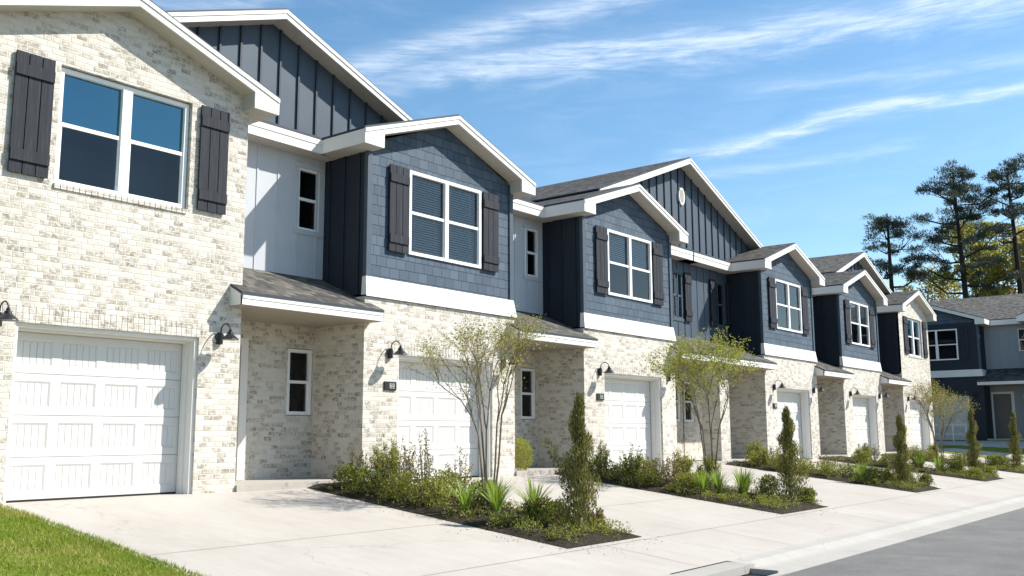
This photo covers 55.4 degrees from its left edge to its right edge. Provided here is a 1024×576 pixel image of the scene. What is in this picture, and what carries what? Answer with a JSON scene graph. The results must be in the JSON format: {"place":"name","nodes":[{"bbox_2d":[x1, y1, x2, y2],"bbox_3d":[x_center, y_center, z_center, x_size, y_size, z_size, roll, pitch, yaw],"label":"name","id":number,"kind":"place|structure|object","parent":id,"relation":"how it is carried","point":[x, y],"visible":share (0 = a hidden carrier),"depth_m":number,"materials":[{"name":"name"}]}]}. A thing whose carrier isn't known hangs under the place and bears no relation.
{"place":"outdoors","nodes":[
{"label":"outdoors","id":0,"kind":"place"},
{"bbox_2d":[0,503,210,575],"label":"lawn","id":1,"kind":"structure","parent":0,"point":[19,556],"depth_m":8.47,"materials":[{"name":"plant"}]},
{"bbox_2d":[151,0,1023,300],"label":"sky","id":2,"kind":"structure","parent":0,"point":[810,119],"materials":[{"name":"blue"}]},
{"bbox_2d":[671,445,1023,575],"bbox_3d":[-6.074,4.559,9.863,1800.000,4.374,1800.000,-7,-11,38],"label":"ground","id":3,"kind":"structure","parent":0,"point":[750,573],"depth_m":11.36,"materials":[{"name":"soil"}]},
{"bbox_2d":[0,0,417,503],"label":"townhouse","id":4,"kind":"structure","parent":3,"relation":"on","point":[166,291],"depth_m":12.73,"materials":[{"name":"brick"}]},
{"bbox_2d":[6,331,182,502],"bbox_3d":[-5.107,1.585,12.011,0.054,1.958,2.250,-7,-11,38],"label":"garage door","id":5,"kind":"structure","parent":4,"relation":"in","point":[93,417],"depth_m":11.94,"materials":[{"name":"white paint"}]},
{"bbox_2d":[54,67,188,208],"bbox_3d":[-5.103,-1.844,12.554,0.484,1.445,1.780,-7,-11,38],"label":"window","id":6,"kind":"structure","parent":4,"relation":"in","point":[113,138],"depth_m":12.53,"materials":[{"name":"glass"}]},
{"bbox_2d":[286,348,311,415],"bbox_3d":[-3.606,1.533,15.812,0.480,1.050,0.500,-7,-11,38],"label":"window","id":7,"kind":"structure","parent":4,"relation":"in","point":[299,368],"depth_m":15.94,"materials":[{"name":"black glass"}]},
{"bbox_2d":[298,168,319,231],"bbox_3d":[-3.522,-1.417,16.137,0.480,1.020,0.450,-7,-11,38],"label":"window","id":8,"kind":"structure","parent":4,"relation":"in","point":[307,178],"depth_m":16.29,"materials":[{"name":"glass"}]},
{"bbox_2d":[299,114,597,480],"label":"townhouse","id":9,"kind":"structure","parent":3,"relation":"on","point":[433,224],"depth_m":16.63,"materials":[{"name":"brick"}]},
{"bbox_2d":[397,361,477,480],"bbox_3d":[-1.324,2.286,16.744,0.054,1.958,2.250,-7,-11,38],"label":"garage door","id":10,"kind":"structure","parent":9,"relation":"in","point":[448,425],"depth_m":16.77,"materials":[{"name":"white paint"}]},
{"bbox_2d":[409,170,480,268],"bbox_3d":[-1.322,-1.147,17.177,0.484,1.440,1.865,-7,-11,38],"label":"window","id":11,"kind":"structure","parent":9,"relation":"in","point":[445,216],"depth_m":17.23,"materials":[{"name":"glass"}]},
{"bbox_2d":[521,368,534,418],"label":"window","id":12,"kind":"structure","parent":9,"relation":"in","point":[528,388],"depth_m":20.59,"materials":[{"name":"black glass"}]},
{"bbox_2d":[525,228,537,277],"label":"window","id":13,"kind":"structure","parent":9,"relation":"in","point":[532,249],"depth_m":20.88,"materials":[{"name":"glass"}]},
{"bbox_2d":[3,452,1023,575],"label":"driveways","id":14,"kind":"structure","parent":3,"relation":"on","point":[158,525],"depth_m":11.44,"materials":[{"name":"concrete"}]},
{"bbox_2d":[308,480,641,547],"bbox_3d":[-0.652,2.984,13.230,4.600,0.616,1.669,-7,-11,38],"label":"planting bed","id":15,"kind":"object","parent":14,"relation":"on","point":[585,540],"visible":0.45,"depth_m":12.40,"materials":[{"name":"soil"}]},
{"bbox_2d":[331,462,368,489],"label":"shrub","id":16,"kind":"object","parent":15,"relation":"on","point":[350,471],"visible":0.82,"depth_m":13.94,"materials":[{"name":"green plant"}]},
{"bbox_2d":[347,447,369,483],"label":"shrub","id":17,"kind":"object","parent":15,"relation":"on","point":[357,461],"visible":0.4,"depth_m":14.30,"materials":[{"name":"green plant"}]},
{"bbox_2d":[353,465,391,492],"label":"shrub","id":18,"kind":"object","parent":15,"relation":"on","point":[370,480],"visible":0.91,"depth_m":13.61,"materials":[{"name":"green plant"}]},
{"bbox_2d":[363,433,401,488],"bbox_3d":[-1.818,2.547,14.368,0.615,0.850,0.713,-8,-11,41],"label":"shrub","id":19,"kind":"object","parent":15,"relation":"on","point":[392,459],"visible":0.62,"depth_m":14.29,"materials":[{"name":"green plant"}]},
{"bbox_2d":[379,457,416,493],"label":"shrub","id":20,"kind":"object","parent":15,"relation":"on","point":[391,471],"visible":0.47,"depth_m":13.72,"materials":[{"name":"green plant"}]},
{"bbox_2d":[380,469,427,499],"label":"shrub","id":21,"kind":"object","parent":15,"relation":"on","point":[405,484],"visible":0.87,"depth_m":13.36,"materials":[{"name":"green plant"}]},
{"bbox_2d":[395,435,416,479],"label":"shrub","id":22,"kind":"object","parent":15,"relation":"on","point":[404,461],"visible":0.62,"depth_m":14.91,"materials":[{"name":"green plant"}]},
{"bbox_2d":[405,428,433,492],"bbox_3d":[-1.278,2.521,14.217,0.498,0.948,0.495,-8,-12,42],"label":"shrub","id":23,"kind":"object","parent":15,"relation":"on","point":[428,473],"visible":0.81,"depth_m":14.24,"materials":[{"name":"green plant"}]},
{"bbox_2d":[408,476,451,507],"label":"shrub","id":24,"kind":"object","parent":15,"relation":"on","point":[433,484],"visible":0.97,"depth_m":13.06,"materials":[{"name":"green plant"}]},
{"bbox_2d":[423,466,462,500],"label":"shrub","id":25,"kind":"object","parent":15,"relation":"on","point":[453,476],"visible":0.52,"depth_m":13.65,"materials":[{"name":"green plant"}]},
{"bbox_2d":[443,446,472,497],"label":"shrub","id":26,"kind":"object","parent":15,"relation":"on","point":[460,471],"visible":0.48,"depth_m":14.14,"materials":[{"name":"green plant"}]},
{"bbox_2d":[446,475,485,513],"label":"grass clump","id":27,"kind":"object","parent":15,"relation":"on","point":[464,499],"visible":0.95,"depth_m":12.59,"materials":[{"name":"green plant"}]},
{"bbox_2d":[459,479,491,504],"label":"shrub","id":28,"kind":"object","parent":15,"relation":"on","point":[479,497],"visible":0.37,"depth_m":13.59,"materials":[{"name":"green plant"}]},
{"bbox_2d":[327,477,631,542],"bbox_3d":[-0.522,2.940,13.136,4.233,0.691,1.718,-7,-11,38],"label":"ground cover","id":29,"kind":"object","parent":15,"relation":"on","point":[499,518],"visible":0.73,"depth_m":12.36,"materials":[{"name":"green plant"}]},
{"bbox_2d":[405,305,559,507],"bbox_3d":[-0.404,1.633,13.515,2.138,2.841,2.045,0,-9,1],"label":"young tree","id":30,"kind":"object","parent":15,"relation":"on","point":[522,342],"visible":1,"depth_m":13.45,"materials":[{"name":"green plant"}]},
{"bbox_2d":[473,473,515,512],"bbox_3d":[-0.212,2.713,12.848,0.667,0.531,0.699,-7,-11,38],"label":"grass clump","id":31,"kind":"object","parent":15,"relation":"on","point":[497,499],"visible":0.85,"depth_m":12.71,"materials":[{"name":"green plant"}]},
{"bbox_2d":[508,472,557,504],"bbox_3d":[0.272,2.758,13.117,0.883,0.590,0.683,0,-9,-3],"label":"grass clump","id":32,"kind":"object","parent":15,"relation":"on","point":[531,494],"visible":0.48,"depth_m":13.10,"materials":[{"name":"green plant"}]},
{"bbox_2d":[519,495,556,520],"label":"shrub","id":33,"kind":"object","parent":15,"relation":"on","point":[537,504],"visible":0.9,"depth_m":12.62,"materials":[{"name":"green plant"}]},
{"bbox_2d":[542,392,604,528],"bbox_3d":[0.775,2.236,12.422,0.706,1.837,0.796,4,-10,-26],"label":"juniper","id":34,"kind":"object","parent":15,"relation":"on","point":[582,492],"visible":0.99,"depth_m":12.31,"materials":[{"name":"green plant"}]},
{"bbox_2d":[583,504,605,524],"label":"shrub","id":35,"kind":"object","parent":15,"relation":"on","point":[599,513],"visible":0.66,"depth_m":12.70,"materials":[{"name":"green plant"}]},
{"bbox_2d":[515,435,533,469],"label":"round shrub","id":36,"kind":"object","parent":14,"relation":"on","point":[525,448],"visible":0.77,"depth_m":18.42,"materials":[{"name":"green plant"}]},
{"bbox_2d":[554,470,827,513],"bbox_3d":[3.212,3.703,18.064,4.600,0.609,2.079,-7,-11,38],"label":"planting bed","id":37,"kind":"object","parent":14,"relation":"on","point":[804,506],"visible":0.34,"depth_m":17.04,"materials":[{"name":"soil"}]},
{"bbox_2d":[594,441,611,477],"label":"shrub","id":38,"kind":"object","parent":37,"relation":"on","point":[603,461],"visible":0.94,"depth_m":18.38,"materials":[{"name":"green plant"}]},
{"bbox_2d":[601,460,631,479],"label":"shrub","id":39,"kind":"object","parent":37,"relation":"on","point":[617,471],"visible":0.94,"depth_m":18.19,"materials":[{"name":"green plant"}]},
{"bbox_2d":[618,444,644,474],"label":"shrub","id":40,"kind":"object","parent":37,"relation":"on","point":[630,456],"visible":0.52,"depth_m":18.74,"materials":[{"name":"green plant"}]},
{"bbox_2d":[622,455,644,482],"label":"shrub","id":41,"kind":"object","parent":37,"relation":"on","point":[634,468],"visible":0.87,"depth_m":18.05,"materials":[{"name":"green plant"}]},
{"bbox_2d":[634,468,665,486],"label":"shrub","id":42,"kind":"object","parent":37,"relation":"on","point":[650,475],"visible":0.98,"depth_m":17.69,"materials":[{"name":"green plant"}]},
{"bbox_2d":[660,456,681,486],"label":"shrub","id":43,"kind":"object","parent":37,"relation":"on","point":[674,471],"visible":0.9,"depth_m":17.74,"materials":[{"name":"green plant"}]},
{"bbox_2d":[671,448,696,478],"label":"shrub","id":44,"kind":"object","parent":37,"relation":"on","point":[684,460],"visible":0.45,"depth_m":18.84,"materials":[{"name":"green plant"}]},
{"bbox_2d":[673,471,702,490],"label":"shrub","id":45,"kind":"object","parent":37,"relation":"on","point":[688,478],"visible":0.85,"depth_m":17.37,"materials":[{"name":"green plant"}]},
{"bbox_2d":[634,326,765,487],"bbox_3d":[3.630,2.291,18.660,2.340,3.072,2.570,-7,-11,38],"label":"young tree","id":46,"kind":"object","parent":37,"relation":"on","point":[726,368],"visible":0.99,"depth_m":18.38,"materials":[{"name":"green plant"}]},
{"bbox_2d":[691,465,715,493],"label":"grass clump","id":47,"kind":"object","parent":37,"relation":"on","point":[703,481],"visible":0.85,"depth_m":17.18,"materials":[{"name":"green plant"}]},
{"bbox_2d":[590,469,821,509],"bbox_3d":[3.344,3.648,17.978,4.288,0.707,2.111,-7,-11,38],"label":"ground cover","id":48,"kind":"object","parent":37,"relation":"on","point":[774,499],"visible":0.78,"depth_m":17.13,"materials":[{"name":"green plant"}]},
{"bbox_2d":[695,452,722,481],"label":"shrub","id":49,"kind":"object","parent":37,"relation":"on","point":[708,463],"visible":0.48,"depth_m":18.43,"materials":[{"name":"green plant"}]},
{"bbox_2d":[699,468,730,492],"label":"grass clump","id":50,"kind":"object","parent":37,"relation":"on","point":[718,480],"visible":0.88,"depth_m":17.46,"materials":[{"name":"green plant"}]},
{"bbox_2d":[729,464,753,494],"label":"grass clump","id":51,"kind":"object","parent":37,"relation":"on","point":[742,485],"visible":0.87,"depth_m":17.60,"materials":[{"name":"green plant"}]},
{"bbox_2d":[754,473,778,494],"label":"shrub","id":52,"kind":"object","parent":37,"relation":"on","point":[763,482],"visible":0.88,"depth_m":17.67,"materials":[{"name":"green plant"}]},
{"bbox_2d":[767,405,809,500],"bbox_3d":[4.944,3.015,17.492,0.731,1.858,0.752,8,-12,-42],"label":"juniper","id":53,"kind":"object","parent":37,"relation":"on","point":[788,455],"visible":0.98,"depth_m":17.45,"materials":[{"name":"green plant"}]},
{"bbox_2d":[797,485,817,502],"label":"shrub","id":54,"kind":"object","parent":37,"relation":"on","point":[807,491],"visible":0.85,"depth_m":17.41,"materials":[{"name":"green plant"}]},
{"bbox_2d":[700,365,730,460],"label":"porch pillar","id":55,"kind":"structure","parent":14,"relation":"on","point":[724,448],"depth_m":24.68,"materials":[{"name":"brick"}]},
{"bbox_2d":[726,461,941,491],"bbox_3d":[7.724,4.540,23.709,4.600,0.605,2.021,-7,-11,38],"label":"planting bed","id":56,"kind":"object","parent":14,"relation":"on","point":[811,474],"visible":0.33,"depth_m":22.88,"materials":[{"name":"soil"}]},
{"bbox_2d":[744,437,765,461],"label":"shrub","id":57,"kind":"object","parent":56,"relation":"on","point":[757,446],"visible":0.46,"depth_m":24.84,"materials":[{"name":"green plant"}]},
{"bbox_2d":[744,450,772,465],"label":"shrub","id":58,"kind":"object","parent":56,"relation":"on","point":[755,459],"visible":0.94,"depth_m":24.22,"materials":[{"name":"green plant"}]},
{"bbox_2d":[796,457,816,472],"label":"shrub","id":59,"kind":"object","parent":56,"relation":"on","point":[803,461],"visible":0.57,"depth_m":23.50,"materials":[{"name":"green plant"}]},
{"bbox_2d":[813,460,842,475],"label":"shrub","id":60,"kind":"object","parent":56,"relation":"on","point":[828,468],"visible":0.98,"depth_m":23.15,"materials":[{"name":"green plant"}]},
{"bbox_2d":[744,460,935,490],"bbox_3d":[7.854,4.492,23.604,4.258,0.705,2.044,-7,-11,38],"label":"ground cover","id":61,"kind":"object","parent":56,"relation":"on","point":[903,484],"visible":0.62,"depth_m":22.45,"materials":[{"name":"green plant"}]},
{"bbox_2d":[839,462,862,477],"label":"shrub","id":62,"kind":"object","parent":56,"relation":"on","point":[850,469],"visible":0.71,"depth_m":23.30,"materials":[{"name":"green plant"}]},
{"bbox_2d":[861,467,886,482],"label":"shrub","id":63,"kind":"object","parent":56,"relation":"on","point":[869,471],"visible":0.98,"depth_m":22.45,"materials":[{"name":"green plant"}]},
{"bbox_2d":[888,413,919,485],"bbox_3d":[9.083,3.793,22.652,0.665,1.786,0.622,-8,-11,41],"label":"juniper","id":64,"kind":"object","parent":56,"relation":"on","point":[901,458],"visible":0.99,"depth_m":22.58,"materials":[{"name":"green plant"}]},
{"bbox_2d":[818,456,1003,481],"bbox_3d":[11.664,5.269,28.637,4.600,0.607,2.318,-7,-11,38],"label":"planting bed","id":65,"kind":"object","parent":14,"relation":"on","point":[986,478],"visible":0.39,"depth_m":27.89,"materials":[{"name":"soil"}]},
{"bbox_2d":[831,455,998,479],"bbox_3d":[11.762,5.219,28.565,4.295,0.678,2.335,-7,-11,38],"label":"ground cover","id":66,"kind":"object","parent":65,"relation":"on","point":[980,476],"visible":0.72,"depth_m":27.62,"materials":[{"name":"green plant"}]},
{"bbox_2d":[907,444,927,466],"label":"shrub","id":67,"kind":"object","parent":65,"relation":"on","point":[915,453],"visible":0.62,"depth_m":28.74,"materials":[{"name":"green plant"}]},
{"bbox_2d":[902,378,980,468],"bbox_3d":[12.462,3.970,28.516,1.901,2.748,2.158,3,-9,-19],"label":"young tree","id":68,"kind":"object","parent":65,"relation":"on","point":[938,401],"visible":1,"depth_m":28.34,"materials":[{"name":"green plant"}]},
{"bbox_2d":[942,461,962,472],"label":"shrub","id":69,"kind":"object","parent":65,"relation":"on","point":[955,465],"visible":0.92,"depth_m":27.65,"materials":[{"name":"green plant"}]},
{"bbox_2d":[963,407,985,472],"bbox_3d":[13.136,4.400,27.800,0.572,2.022,0.592,-6,-11,35],"label":"juniper","id":70,"kind":"object","parent":65,"relation":"on","point":[972,442],"visible":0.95,"depth_m":27.73,"materials":[{"name":"green plant"}]},
{"bbox_2d":[880,453,1023,473],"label":"planting bed","id":71,"kind":"object","parent":14,"relation":"on","point":[999,469],"visible":0.1,"depth_m":31.97,"materials":[{"name":"soil"}]},
{"bbox_2d":[926,454,1023,472],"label":"ground cover","id":72,"kind":"object","parent":71,"relation":"on","point":[1007,466],"visible":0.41,"depth_m":31.76,"materials":[{"name":"green plant"}]},
{"bbox_2d":[1007,411,1023,468],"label":"juniper","id":73,"kind":"object","parent":71,"relation":"on","point":[1017,455],"visible":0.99,"depth_m":31.91,"materials":[{"name":"green plant"}]},
{"bbox_2d":[523,157,762,469],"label":"townhouse","id":74,"kind":"structure","parent":3,"relation":"on","point":[617,245],"depth_m":21.81,"materials":[{"name":"brick"}]},
{"bbox_2d":[605,378,651,469],"bbox_3d":[2.460,2.987,21.477,0.054,1.958,2.250,-7,-11,38],"label":"garage door","id":75,"kind":"structure","parent":74,"relation":"in","point":[627,402],"depth_m":21.57,"materials":[{"name":"white paint"}]},
{"bbox_2d":[607,229,652,302],"bbox_3d":[2.461,-0.446,21.911,0.484,1.440,1.865,-7,-11,38],"label":"window","id":76,"kind":"structure","parent":74,"relation":"in","point":[629,257],"depth_m":22.23,"materials":[{"name":"glass"}]},
{"bbox_2d":[672,271,682,318],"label":"window","id":77,"kind":"structure","parent":74,"relation":"in","point":[675,304],"depth_m":25.80,"materials":[{"name":"white plastic"}]},
{"bbox_2d":[675,382,680,421],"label":"window","id":78,"kind":"structure","parent":74,"relation":"in","point":[678,418],"depth_m":25.37,"materials":[{"name":"white plastic"}]},
{"bbox_2d":[678,243,824,462],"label":"townhouse","id":79,"kind":"structure","parent":3,"relation":"on","point":[762,298],"depth_m":27.46,"materials":[{"name":"brick"}]},
{"bbox_2d":[684,382,693,421],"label":"window","id":80,"kind":"structure","parent":79,"relation":"in","point":[689,417],"depth_m":25.97,"materials":[{"name":"white plastic"}]},
{"bbox_2d":[716,283,724,325],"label":"window","id":81,"kind":"structure","parent":79,"relation":"in","point":[720,286],"depth_m":27.69,"materials":[{"name":"black plastic"}]},
{"bbox_2d":[775,279,802,333],"bbox_3d":[7.944,0.569,28.770,0.484,1.440,1.865,-7,-11,38],"label":"window","id":82,"kind":"structure","parent":79,"relation":"in","point":[788,295],"depth_m":29.33,"materials":[{"name":"white plastic"}]},
{"bbox_2d":[777,391,802,459],"bbox_3d":[7.943,4.002,28.337,0.054,1.958,2.250,-7,-11,38],"label":"garage door","id":83,"kind":"structure","parent":79,"relation":"in","point":[792,400],"depth_m":28.81,"materials":[{"name":"white paint"}]},
{"bbox_2d":[760,269,889,456],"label":"townhouse","id":84,"kind":"structure","parent":3,"relation":"on","point":[848,369],"depth_m":32.32,"materials":[{"name":"brick"}]},
{"bbox_2d":[850,301,869,346],"bbox_3d":[11.703,1.265,33.472,0.484,1.440,1.865,-7,-11,38],"label":"window","id":85,"kind":"structure","parent":84,"relation":"in","point":[860,332],"depth_m":34.00,"materials":[{"name":"white plastic"}]},
{"bbox_2d":[852,397,870,451],"bbox_3d":[11.700,4.687,33.042,0.050,1.935,2.250,-7,-11,38],"label":"garage door","id":86,"kind":"structure","parent":84,"relation":"in","point":[861,429],"depth_m":33.31,"materials":[{"name":"white paint"}]},
{"bbox_2d":[662,493,1023,575],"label":"kerb gutter","id":87,"kind":"object","parent":3,"relation":"on","point":[794,558],"visible":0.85,"depth_m":14.07,"materials":[{"name":"concrete"}]},
{"bbox_2d":[672,562,786,575],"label":"storm drain","id":88,"kind":"object","parent":87,"relation":"in","point":[730,569],"visible":1,"depth_m":10.79,"materials":[{"name":"concrete"}]},
{"bbox_2d":[808,252,936,453],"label":"townhouse","id":89,"kind":"structure","parent":3,"relation":"on","point":[904,318],"depth_m":37.05,"materials":[{"name":"brick"}]},
{"bbox_2d":[897,318,920,356],"bbox_3d":[15.552,1.981,38.393,0.484,1.445,1.780,-7,-11,38],"label":"window","id":90,"kind":"structure","parent":89,"relation":"in","point":[913,326],"depth_m":38.54,"materials":[{"name":"white plastic"}]},
{"bbox_2d":[910,402,922,449],"bbox_3d":[15.546,5.399,37.853,0.050,1.935,2.250,-7,-11,38],"label":"garage door","id":91,"kind":"structure","parent":89,"relation":"in","point":[916,424],"depth_m":38.19,"materials":[{"name":"white paint"}]},
{"bbox_2d":[859,213,931,291],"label":"pine tree","id":92,"kind":"object","parent":3,"relation":"on","point":[880,223],"visible":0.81,"depth_m":74.84,"materials":[{"name":"green plant"}]},
{"bbox_2d":[895,264,970,300],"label":"spring tree","id":93,"kind":"object","parent":3,"relation":"on","point":[939,291],"visible":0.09,"depth_m":84.21,"materials":[{"name":"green plant"}]},
{"bbox_2d":[902,159,1023,297],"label":"pine tree","id":94,"kind":"object","parent":3,"relation":"on","point":[954,192],"visible":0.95,"depth_m":74.54,"materials":[{"name":"green plant"}]},
{"bbox_2d":[924,220,1018,298],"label":"spring tree","id":95,"kind":"object","parent":3,"relation":"on","point":[965,232],"visible":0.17,"depth_m":81.64,"materials":[{"name":"green plant"}]},
{"bbox_2d":[927,293,1023,447],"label":"townhouse","id":96,"kind":"structure","parent":3,"relation":"on","point":[976,349],"depth_m":45.19,"materials":[{"name":"blue paint"}]},
{"bbox_2d":[928,329,958,360],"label":"window","id":97,"kind":"structure","parent":96,"relation":"in","point":[943,344],"depth_m":46.11,"materials":[{"name":"white plastic"}]},
{"bbox_2d":[933,398,968,439],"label":"garage door","id":98,"kind":"structure","parent":96,"relation":"in","point":[959,431],"depth_m":45.35,"materials":[{"name":"white paint"}]},
{"bbox_2d":[993,394,1011,437],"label":"front door","id":99,"kind":"structure","parent":96,"relation":"in","point":[1002,402],"depth_m":44.98,"materials":[{"name":"silver metal"}]},
{"bbox_2d":[1017,328,1023,350],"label":"window","id":100,"kind":"structure","parent":96,"relation":"in","point":[1020,331],"depth_m":45.09,"materials":[{"name":"white plastic"}]},
{"bbox_2d":[938,448,1023,459],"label":"walkway","id":101,"kind":"structure","parent":3,"relation":"on","point":[984,453],"depth_m":40.08,"materials":[{"name":"concrete"}]},
{"bbox_2d":[954,239,1023,298],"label":"spring tree","id":102,"kind":"object","parent":3,"relation":"on","point":[993,273],"visible":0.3,"depth_m":77.39,"materials":[{"name":"green plant"}]},
{"bbox_2d":[965,152,1023,293],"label":"pine tree","id":103,"kind":"object","parent":3,"relation":"on","point":[1013,189],"visible":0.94,"depth_m":73.69,"materials":[{"name":"green plant"}]},
{"bbox_2d":[989,219,1023,294],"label":"spring tree","id":104,"kind":"object","parent":3,"relation":"on","point":[1018,229],"visible":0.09,"depth_m":81.23,"materials":[{"name":"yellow plant"}]},
{"bbox_2d":[782,508,1023,575],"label":"road","id":105,"kind":"structure","parent":0,"point":[992,546],"depth_m":12.44,"materials":[{"name":"grey asphalt"}]},
{"bbox_2d":[936,441,1023,448],"bbox_3d":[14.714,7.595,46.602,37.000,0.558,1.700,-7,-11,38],"label":"side street","id":106,"kind":"structure","parent":0,"point":[1002,444],"depth_m":42.17,"materials":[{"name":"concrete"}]},
{"bbox_2d":[937,445,1023,452],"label":"verge","id":107,"kind":"structure","parent":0,"point":[1001,450],"depth_m":40.98,"materials":[{"name":"green plant"}]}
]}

